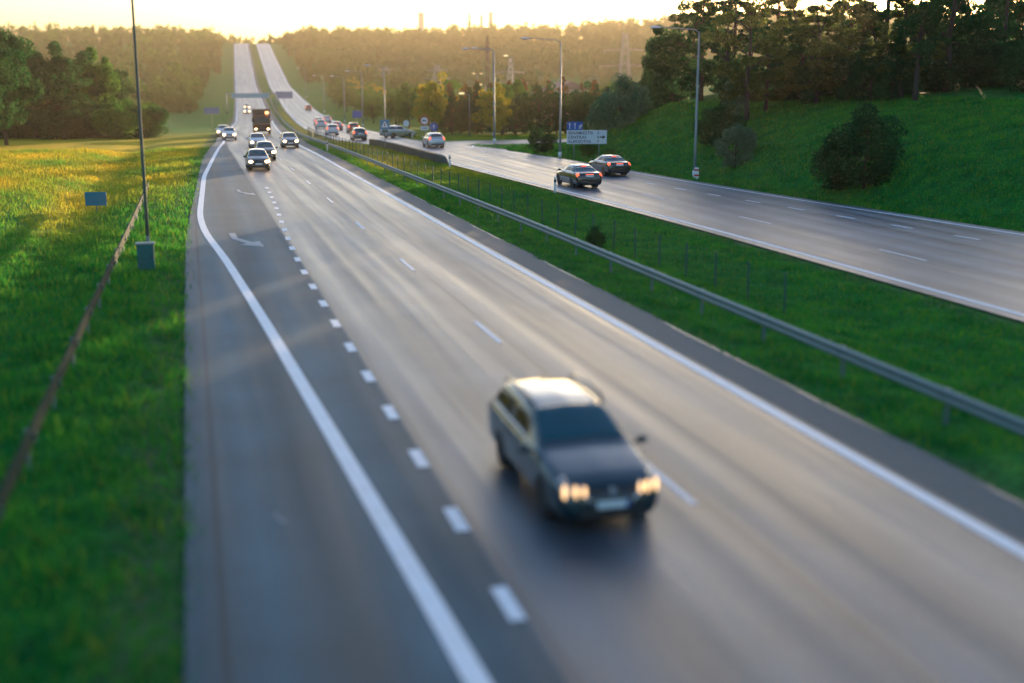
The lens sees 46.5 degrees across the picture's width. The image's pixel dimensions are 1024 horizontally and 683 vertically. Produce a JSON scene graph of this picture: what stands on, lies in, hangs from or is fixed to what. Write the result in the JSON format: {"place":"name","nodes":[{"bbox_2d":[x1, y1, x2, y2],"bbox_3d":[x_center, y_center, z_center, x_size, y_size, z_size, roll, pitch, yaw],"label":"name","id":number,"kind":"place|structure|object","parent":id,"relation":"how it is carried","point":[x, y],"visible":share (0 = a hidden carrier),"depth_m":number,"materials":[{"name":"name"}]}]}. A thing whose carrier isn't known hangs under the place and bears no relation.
{"place":"outdoors","nodes":[
{"label":"outdoors","id":0,"kind":"place"},
{"bbox_2d":[243,148,271,169],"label":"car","id":1,"kind":"object","parent":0,"point":[256,157],"visible":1,"depth_m":90.25,"materials":[{"name":"paint"}]},
{"bbox_2d":[252,109,271,133],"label":"lorry","id":2,"kind":"object","parent":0,"point":[261,120],"visible":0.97,"depth_m":166.37,"materials":[{"name":"red paint"}]},
{"bbox_2d":[445,139,566,150],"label":"side road","id":3,"kind":"structure","parent":0,"point":[486,143],"depth_m":134.74,"materials":[{"name":"grey asphalt"}]},
{"bbox_2d":[0,0,1014,43],"label":"sky","id":4,"kind":"structure","parent":0,"point":[243,18],"materials":[{"name":"white"}]},
{"bbox_2d":[0,34,1023,682],"bbox_3d":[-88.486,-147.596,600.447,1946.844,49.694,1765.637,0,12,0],"label":"ground","id":5,"kind":"structure","parent":0,"point":[1002,470],"depth_m":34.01,"materials":[{"name":"green plant"}]},
{"bbox_2d":[0,48,27,123],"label":"tree","id":6,"kind":"object","parent":5,"relation":"on","point":[3,53],"visible":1,"depth_m":119.44,"materials":[{"name":"green plant"}]},
{"bbox_2d":[0,28,30,129],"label":"tree","id":7,"kind":"object","parent":5,"relation":"on","point":[11,110],"visible":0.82,"depth_m":125.55,"materials":[{"name":"green plant"}]},
{"bbox_2d":[0,29,44,144],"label":"tree","id":8,"kind":"object","parent":5,"relation":"on","point":[30,89],"visible":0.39,"depth_m":130.26,"materials":[{"name":"green plant"}]},
{"bbox_2d":[18,51,77,132],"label":"woodland tree","id":9,"kind":"object","parent":5,"relation":"on","point":[57,75],"visible":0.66,"depth_m":149.46,"materials":[{"name":"green plant"}]},
{"bbox_2d":[25,104,78,139],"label":"undergrowth bush","id":10,"kind":"object","parent":5,"relation":"on","point":[33,122],"visible":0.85,"depth_m":150.35,"materials":[{"name":"green plant"}]},
{"bbox_2d":[30,40,82,138],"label":"woodland tree","id":11,"kind":"object","parent":5,"relation":"on","point":[53,45],"visible":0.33,"depth_m":150.90,"materials":[{"name":"green plant"}]},
{"bbox_2d":[30,56,94,138],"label":"woodland tree","id":12,"kind":"object","parent":5,"relation":"on","point":[62,63],"visible":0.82,"depth_m":150.09,"materials":[{"name":"green plant"}]},
{"bbox_2d":[0,181,148,519],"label":"guardrail","id":13,"kind":"object","parent":5,"relation":"on","point":[23,453],"visible":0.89,"depth_m":24.85,"materials":[{"name":"metal"}]},
{"bbox_2d":[59,102,99,138],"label":"undergrowth bush","id":14,"kind":"object","parent":5,"relation":"on","point":[89,116],"visible":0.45,"depth_m":153.34,"materials":[{"name":"green plant"}]},
{"bbox_2d":[68,50,117,105],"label":"woodland tree","id":15,"kind":"object","parent":5,"relation":"on","point":[83,57],"visible":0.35,"depth_m":160.80,"materials":[{"name":"green plant"}]},
{"bbox_2d":[84,192,106,212],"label":"road sign","id":16,"kind":"object","parent":5,"relation":"on","point":[96,199],"visible":0.89,"depth_m":65.83,"materials":[{"name":"teal metal"}]},
{"bbox_2d":[72,46,120,107],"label":"woodland tree","id":17,"kind":"object","parent":5,"relation":"on","point":[104,67],"visible":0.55,"depth_m":161.68,"materials":[{"name":"green plant"}]},
{"bbox_2d":[91,101,138,138],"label":"undergrowth bush","id":18,"kind":"object","parent":5,"relation":"on","point":[113,129],"visible":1,"depth_m":151.22,"materials":[{"name":"green plant"}]},
{"bbox_2d":[99,69,134,101],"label":"woodland tree","id":19,"kind":"object","parent":5,"relation":"on","point":[120,95],"visible":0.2,"depth_m":174.17,"materials":[{"name":"green plant"}]},
{"bbox_2d":[109,99,154,135],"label":"undergrowth bush","id":20,"kind":"object","parent":5,"relation":"on","point":[128,103],"visible":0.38,"depth_m":155.92,"materials":[{"name":"green plant"}]},
{"bbox_2d":[131,0,149,241],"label":"street lamp","id":21,"kind":"object","parent":5,"relation":"on","point":[141,143],"visible":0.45,"depth_m":45.23,"materials":[{"name":"grey galvanised steel"}]},
{"bbox_2d":[135,241,154,270],"bbox_3d":[-13.319,-3.076,43.368,0.680,1.060,0.420,-3,13,-15],"label":"utility cabinet","id":22,"kind":"object","parent":5,"relation":"on","point":[145,257],"visible":0.88,"depth_m":43.20,"materials":[{"name":"metal"}]},
{"bbox_2d":[1,21,290,112],"bbox_3d":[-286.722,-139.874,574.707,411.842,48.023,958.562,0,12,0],"label":"wooded slope","id":23,"kind":"structure","parent":5,"relation":"on","point":[180,82],"depth_m":579.36,"materials":[{"name":"green plant"}]},
{"bbox_2d":[128,105,170,137],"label":"undergrowth bush","id":24,"kind":"object","parent":5,"relation":"on","point":[159,116],"visible":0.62,"depth_m":157.39,"materials":[{"name":"green plant"}]},
{"bbox_2d":[226,93,276,113],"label":"sign gantry","id":25,"kind":"object","parent":5,"relation":"on","point":[249,95],"visible":0.85,"depth_m":308.38,"materials":[{"name":"grey metal"}]},
{"bbox_2d":[336,87,355,111],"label":"roadside tree","id":26,"kind":"object","parent":5,"relation":"on","point":[345,93],"visible":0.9,"depth_m":322.24,"materials":[{"name":"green plant"}]},
{"bbox_2d":[360,91,382,122],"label":"roadside tree","id":27,"kind":"object","parent":5,"relation":"on","point":[369,109],"visible":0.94,"depth_m":246.99,"materials":[{"name":"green plant"}]},
{"bbox_2d":[381,89,406,124],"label":"roadside tree","id":28,"kind":"object","parent":5,"relation":"on","point":[390,110],"visible":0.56,"depth_m":225.05,"materials":[{"name":"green plant"}]},
{"bbox_2d":[394,82,421,128],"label":"roadside tree","id":29,"kind":"object","parent":5,"relation":"on","point":[406,96],"visible":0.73,"depth_m":197.05,"materials":[{"name":"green plant"}]},
{"bbox_2d":[369,139,448,164],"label":"parapet wall","id":30,"kind":"structure","parent":5,"relation":"on","point":[428,155],"depth_m":109.14,"materials":[{"name":"concrete"}]},
{"bbox_2d":[410,81,447,131],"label":"roadside tree","id":31,"kind":"object","parent":5,"relation":"on","point":[430,91],"visible":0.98,"depth_m":156.33,"materials":[{"name":"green plant"}]},
{"bbox_2d":[440,91,465,134],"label":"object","id":32,"kind":"object","parent":5,"relation":"on","point":[451,113],"visible":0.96,"depth_m":164.20,"materials":[{"name":"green plant"}]},
{"bbox_2d":[448,95,470,133],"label":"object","id":33,"kind":"object","parent":5,"relation":"on","point":[466,119],"visible":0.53,"depth_m":167.94,"materials":[{"name":"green plant"}]},
{"bbox_2d":[470,82,512,131],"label":"roadside tree","id":34,"kind":"object","parent":5,"relation":"on","point":[501,113],"visible":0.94,"depth_m":149.78,"materials":[{"name":"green plant"}]},
{"bbox_2d":[486,85,519,134],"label":"roadside tree","id":35,"kind":"object","parent":5,"relation":"on","point":[508,93],"visible":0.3,"depth_m":159.06,"materials":[{"name":"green plant"}]},
{"bbox_2d":[501,94,528,134],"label":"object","id":36,"kind":"object","parent":5,"relation":"on","point":[518,112],"visible":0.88,"depth_m":158.62,"materials":[{"name":"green plant"}]},
{"bbox_2d":[516,83,545,132],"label":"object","id":37,"kind":"object","parent":5,"relation":"on","point":[525,102],"visible":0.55,"depth_m":164.94,"materials":[{"name":"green plant"}]},
{"bbox_2d":[527,86,551,130],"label":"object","id":38,"kind":"object","parent":5,"relation":"on","point":[539,93],"visible":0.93,"depth_m":158.55,"materials":[{"name":"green plant"}]},
{"bbox_2d":[521,37,561,157],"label":"street lamp","id":39,"kind":"object","parent":5,"relation":"on","point":[559,152],"visible":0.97,"depth_m":104.02,"materials":[{"name":"white plastic"}]},
{"bbox_2d":[527,124,557,152],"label":"bush","id":40,"kind":"object","parent":5,"relation":"on","point":[533,139],"visible":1,"depth_m":112.26,"materials":[{"name":"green plant"}]},
{"bbox_2d":[307,127,786,312],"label":"wire fence","id":41,"kind":"object","parent":5,"relation":"on","point":[429,172],"visible":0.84,"depth_m":55.01,"materials":[{"name":"teal"}]},
{"bbox_2d":[544,82,570,133],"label":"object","id":42,"kind":"object","parent":5,"relation":"on","point":[554,109],"visible":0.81,"depth_m":160.92,"materials":[{"name":"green plant"}]},
{"bbox_2d":[542,81,588,123],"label":"house","id":43,"kind":"structure","parent":5,"relation":"on","point":[572,86],"depth_m":231.96,"materials":[{"name":"ceramic"}]},
{"bbox_2d":[569,81,592,129],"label":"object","id":44,"kind":"object","parent":5,"relation":"on","point":[578,103],"visible":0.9,"depth_m":158.46,"materials":[{"name":"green plant"}]},
{"bbox_2d":[567,122,606,159],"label":"direction sign","id":45,"kind":"object","parent":5,"relation":"on","point":[577,133],"visible":0.99,"depth_m":101.09,"materials":[{"name":"white"}]},
{"bbox_2d":[585,226,606,248],"bbox_3d":[3.434,-4.185,48.753,0.898,1.108,0.863,11,16,41],"label":"bush","id":46,"kind":"object","parent":5,"relation":"on","point":[593,236],"visible":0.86,"depth_m":48.56,"materials":[{"name":"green plant"}]},
{"bbox_2d":[586,98,612,132],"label":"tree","id":47,"kind":"object","parent":5,"relation":"on","point":[592,117],"visible":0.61,"depth_m":108.63,"materials":[{"name":"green plant"}]},
{"bbox_2d":[185,43,1023,682],"bbox_3d":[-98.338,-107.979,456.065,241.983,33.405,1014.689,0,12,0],"label":"carriageway","id":48,"kind":"structure","parent":5,"relation":"on","point":[781,551],"depth_m":19.08,"materials":[{"name":"grey asphalt"}]},
{"bbox_2d":[279,132,300,147],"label":"grey hatchback","id":49,"kind":"object","parent":48,"relation":"on","point":[288,138],"visible":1,"depth_m":122.23,"materials":[{"name":"black paint"}]},
{"bbox_2d":[197,58,491,682],"bbox_3d":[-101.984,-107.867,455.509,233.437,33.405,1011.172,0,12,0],"label":"edge line","id":50,"kind":"object","parent":48,"relation":"on","point":[465,661],"visible":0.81,"depth_m":19.14,"materials":[{"name":"paint"}]},
{"bbox_2d":[265,187,526,620],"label":"lane dots","id":51,"kind":"object","parent":48,"relation":"on","point":[508,604],"visible":1,"depth_m":18.96,"materials":[{"name":"paint"}]},
{"bbox_2d":[243,66,697,504],"bbox_3d":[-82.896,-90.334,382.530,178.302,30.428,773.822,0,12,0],"label":"lane dashes","id":52,"kind":"object","parent":48,"relation":"on","point":[675,488],"visible":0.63,"depth_m":20.75,"materials":[{"name":"paint"}]},
{"bbox_2d":[247,45,1023,557],"bbox_3d":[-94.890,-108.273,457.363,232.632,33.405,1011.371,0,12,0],"label":"edge line","id":53,"kind":"object","parent":48,"relation":"on","point":[945,509],"visible":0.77,"depth_m":24.33,"materials":[{"name":"paint"}]},
{"bbox_2d":[598,73,644,129],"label":"bush","id":54,"kind":"object","parent":5,"relation":"on","point":[625,116],"visible":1,"depth_m":106.27,"materials":[{"name":"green plant"}]},
{"bbox_2d":[599,33,643,81],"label":"pylon","id":55,"kind":"object","parent":5,"relation":"on","point":[621,66],"visible":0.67,"depth_m":408.21,"materials":[{"name":"silver metal"}]},
{"bbox_2d":[624,81,652,116],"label":"bush","id":56,"kind":"object","parent":5,"relation":"on","point":[644,93],"visible":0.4,"depth_m":109.35,"materials":[{"name":"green plant"}]},
{"bbox_2d":[269,98,1023,436],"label":"guardrail","id":57,"kind":"object","parent":5,"relation":"on","point":[961,402],"visible":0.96,"depth_m":30.55,"materials":[{"name":"metal"}]},
{"bbox_2d":[277,6,1023,89],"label":"wooded ridge","id":58,"kind":"structure","parent":5,"relation":"on","point":[417,57],"depth_m":693.58,"materials":[{"name":"green plant"}]},
{"bbox_2d":[640,39,696,109],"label":"roadside tree","id":59,"kind":"object","parent":5,"relation":"on","point":[646,63],"visible":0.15,"depth_m":124.84,"materials":[{"name":"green plant"}]},
{"bbox_2d":[644,11,699,109],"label":"roadside tree","id":60,"kind":"object","parent":5,"relation":"on","point":[662,94],"visible":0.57,"depth_m":117.61,"materials":[{"name":"green plant"}]},
{"bbox_2d":[650,25,699,175],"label":"street lamp","id":61,"kind":"object","parent":5,"relation":"on","point":[696,120],"visible":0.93,"depth_m":82.51,"materials":[{"name":"white plastic"}]},
{"bbox_2d":[657,0,723,98],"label":"embankment tree","id":62,"kind":"object","parent":5,"relation":"on","point":[685,7],"visible":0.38,"depth_m":111.51,"materials":[{"name":"green plant"}]},
{"bbox_2d":[671,0,722,100],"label":"embankment tree","id":63,"kind":"object","parent":5,"relation":"on","point":[698,9],"visible":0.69,"depth_m":106.26,"materials":[{"name":"green plant"}]},
{"bbox_2d":[692,108,723,144],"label":"bush","id":64,"kind":"object","parent":5,"relation":"on","point":[699,128],"visible":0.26,"depth_m":88.56,"materials":[{"name":"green plant"}]},
{"bbox_2d":[701,99,746,145],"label":"bush","id":65,"kind":"object","parent":5,"relation":"on","point":[722,113],"visible":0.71,"depth_m":86.07,"materials":[{"name":"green plant"}]},
{"bbox_2d":[689,0,770,103],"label":"embankment tree","id":66,"kind":"object","parent":5,"relation":"on","point":[728,5],"visible":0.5,"depth_m":98.87,"materials":[{"name":"green plant"}]},
{"bbox_2d":[704,0,759,85],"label":"embankment tree","id":67,"kind":"object","parent":5,"relation":"on","point":[713,80],"visible":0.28,"depth_m":106.20,"materials":[{"name":"green plant"}]},
{"bbox_2d":[720,79,744,115],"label":"bush","id":68,"kind":"object","parent":5,"relation":"on","point":[737,102],"visible":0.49,"depth_m":92.62,"materials":[{"name":"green plant"}]},
{"bbox_2d":[713,123,757,167],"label":"bush","id":69,"kind":"object","parent":5,"relation":"on","point":[738,135],"visible":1,"depth_m":81.97,"materials":[{"name":"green plant"}]},
{"bbox_2d":[701,0,793,120],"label":"embankment tree","id":70,"kind":"object","parent":5,"relation":"on","point":[748,89],"visible":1,"depth_m":90.25,"materials":[{"name":"green plant"}]},
{"bbox_2d":[736,37,800,111],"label":"embankment tree","id":71,"kind":"object","parent":5,"relation":"on","point":[774,96],"visible":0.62,"depth_m":92.51,"materials":[{"name":"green plant"}]},
{"bbox_2d":[741,0,799,70],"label":"embankment tree","id":72,"kind":"object","parent":5,"relation":"on","point":[785,13],"visible":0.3,"depth_m":113.81,"materials":[{"name":"green plant"}]},
{"bbox_2d":[767,53,807,100],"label":"undergrowth bush","id":73,"kind":"object","parent":5,"relation":"on","point":[793,94],"visible":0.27,"depth_m":96.08,"materials":[{"name":"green plant"}]},
{"bbox_2d":[764,0,823,66],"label":"embankment tree","id":74,"kind":"object","parent":5,"relation":"on","point":[779,24],"visible":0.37,"depth_m":99.05,"materials":[{"name":"green plant"}]},
{"bbox_2d":[763,26,837,99],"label":"embankment tree","id":75,"kind":"object","parent":5,"relation":"on","point":[796,49],"visible":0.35,"depth_m":94.56,"materials":[{"name":"green plant"}]},
{"bbox_2d":[796,60,829,103],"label":"undergrowth bush","id":76,"kind":"object","parent":5,"relation":"on","point":[806,74],"visible":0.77,"depth_m":91.38,"materials":[{"name":"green plant"}]},
{"bbox_2d":[787,14,853,92],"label":"embankment tree","id":77,"kind":"object","parent":5,"relation":"on","point":[846,52],"visible":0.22,"depth_m":93.22,"materials":[{"name":"green plant"}]},
{"bbox_2d":[790,3,856,104],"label":"embankment tree","id":78,"kind":"object","parent":5,"relation":"on","point":[830,48],"visible":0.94,"depth_m":90.37,"materials":[{"name":"green plant"}]},
{"bbox_2d":[809,144,853,190],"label":"bush","id":79,"kind":"object","parent":5,"relation":"on","point":[834,181],"visible":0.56,"depth_m":70.02,"materials":[{"name":"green plant"}]},
{"bbox_2d":[830,53,868,100],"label":"undergrowth bush","id":80,"kind":"object","parent":5,"relation":"on","point":[843,68],"visible":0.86,"depth_m":89.85,"materials":[{"name":"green plant"}]},
{"bbox_2d":[823,0,876,59],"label":"embankment tree","id":81,"kind":"object","parent":5,"relation":"on","point":[851,21],"visible":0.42,"depth_m":93.78,"materials":[{"name":"green plant"}]},
{"bbox_2d":[821,100,908,189],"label":"bush","id":82,"kind":"object","parent":5,"relation":"on","point":[868,127],"visible":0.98,"depth_m":67.47,"materials":[{"name":"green plant"}]},
{"bbox_2d":[845,63,894,101],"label":"undergrowth bush","id":83,"kind":"object","parent":5,"relation":"on","point":[860,90],"visible":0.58,"depth_m":88.51,"materials":[{"name":"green plant"}]},
{"bbox_2d":[837,18,911,62],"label":"embankment tree","id":84,"kind":"object","parent":5,"relation":"on","point":[874,34],"visible":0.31,"depth_m":94.27,"materials":[{"name":"green plant"}]},
{"bbox_2d":[852,0,915,58],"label":"embankment tree","id":85,"kind":"object","parent":5,"relation":"on","point":[869,5],"visible":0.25,"depth_m":97.31,"materials":[{"name":"green plant"}]},
{"bbox_2d":[872,47,914,100],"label":"undergrowth bush","id":86,"kind":"object","parent":5,"relation":"on","point":[890,60],"visible":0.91,"depth_m":86.12,"materials":[{"name":"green plant"}]},
{"bbox_2d":[876,61,923,97],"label":"undergrowth bush","id":87,"kind":"object","parent":5,"relation":"on","point":[911,77],"visible":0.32,"depth_m":86.59,"materials":[{"name":"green plant"}]},
{"bbox_2d":[868,0,947,99],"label":"embankment tree","id":88,"kind":"object","parent":5,"relation":"on","point":[883,25],"visible":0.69,"depth_m":85.61,"materials":[{"name":"green plant"}]},
{"bbox_2d":[890,0,949,100],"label":"embankment tree","id":89,"kind":"object","parent":5,"relation":"on","point":[925,46],"visible":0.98,"depth_m":83.73,"materials":[{"name":"green plant"}]},
{"bbox_2d":[923,56,966,91],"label":"undergrowth bush","id":90,"kind":"object","parent":5,"relation":"on","point":[951,75],"visible":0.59,"depth_m":88.00,"materials":[{"name":"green plant"}]},
{"bbox_2d":[905,0,1006,91],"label":"embankment tree","id":91,"kind":"object","parent":5,"relation":"on","point":[949,39],"visible":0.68,"depth_m":87.67,"materials":[{"name":"green plant"}]},
{"bbox_2d":[951,42,998,87],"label":"undergrowth bush","id":92,"kind":"object","parent":5,"relation":"on","point":[973,79],"visible":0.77,"depth_m":88.33,"materials":[{"name":"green plant"}]},
{"bbox_2d":[955,0,1004,47],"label":"embankment tree","id":93,"kind":"object","parent":5,"relation":"on","point":[972,37],"visible":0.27,"depth_m":97.63,"materials":[{"name":"green plant"}]},
{"bbox_2d":[972,0,1023,56],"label":"embankment tree","id":94,"kind":"object","parent":5,"relation":"on","point":[1003,33],"visible":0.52,"depth_m":89.62,"materials":[{"name":"green plant"}]},
{"bbox_2d":[980,40,1023,87],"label":"undergrowth bush","id":95,"kind":"object","parent":5,"relation":"on","point":[993,76],"visible":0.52,"depth_m":86.96,"materials":[{"name":"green plant"}]},
{"bbox_2d":[997,45,1023,92],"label":"undergrowth bush","id":96,"kind":"object","parent":5,"relation":"on","point":[1015,56],"visible":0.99,"depth_m":82.12,"materials":[{"name":"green plant"}]},
{"bbox_2d":[488,373,657,519],"bbox_3d":[0.934,1.672,20.007,2.212,1.610,4.607,-3,13,-15],"label":"estate car","id":97,"kind":"object","parent":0,"point":[566,448],"visible":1,"depth_m":19.02,"materials":[{"name":"teal paint"}]},
{"bbox_2d":[556,164,601,187],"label":"black sedan","id":98,"kind":"object","parent":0,"point":[573,175],"visible":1,"depth_m":75.35,"materials":[{"name":"black paint"}]},
{"bbox_2d":[588,154,630,175],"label":"black sedan","id":99,"kind":"object","parent":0,"point":[606,164],"visible":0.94,"depth_m":84.93,"materials":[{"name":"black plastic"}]},
{"bbox_2d":[248,44,1023,541],"bbox_3d":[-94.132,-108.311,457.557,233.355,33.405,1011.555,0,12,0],"label":"shoulder","id":100,"kind":"object","parent":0,"point":[956,486],"visible":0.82,"depth_m":25.89},
{"bbox_2d":[256,44,1023,321],"bbox_3d":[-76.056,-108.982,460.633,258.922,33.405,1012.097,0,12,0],"label":"carriageway","id":101,"kind":"structure","parent":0,"point":[987,267],"depth_m":56.16,"materials":[{"name":"grey asphalt"}]},
{"bbox_2d":[379,124,415,137],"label":"silver estate","id":102,"kind":"object","parent":101,"relation":"on","point":[394,131],"visible":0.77,"depth_m":151.27,"materials":[{"name":"grey paint"}]},
{"bbox_2d":[422,132,444,147],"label":"silver hatchback","id":103,"kind":"object","parent":101,"relation":"on","point":[436,139],"visible":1,"depth_m":121.29,"materials":[{"name":"grey paint"}]},
{"bbox_2d":[257,45,1023,315],"bbox_3d":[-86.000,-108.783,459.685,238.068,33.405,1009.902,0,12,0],"label":"edge line","id":104,"kind":"object","parent":101,"relation":"on","point":[978,302],"visible":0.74,"depth_m":47.86,"materials":[{"name":"paint"}]},
{"bbox_2d":[465,146,1023,234],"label":"edge line","id":105,"kind":"object","parent":101,"relation":"on","point":[792,198],"visible":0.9,"depth_m":67.15,"materials":[{"name":"paint"}]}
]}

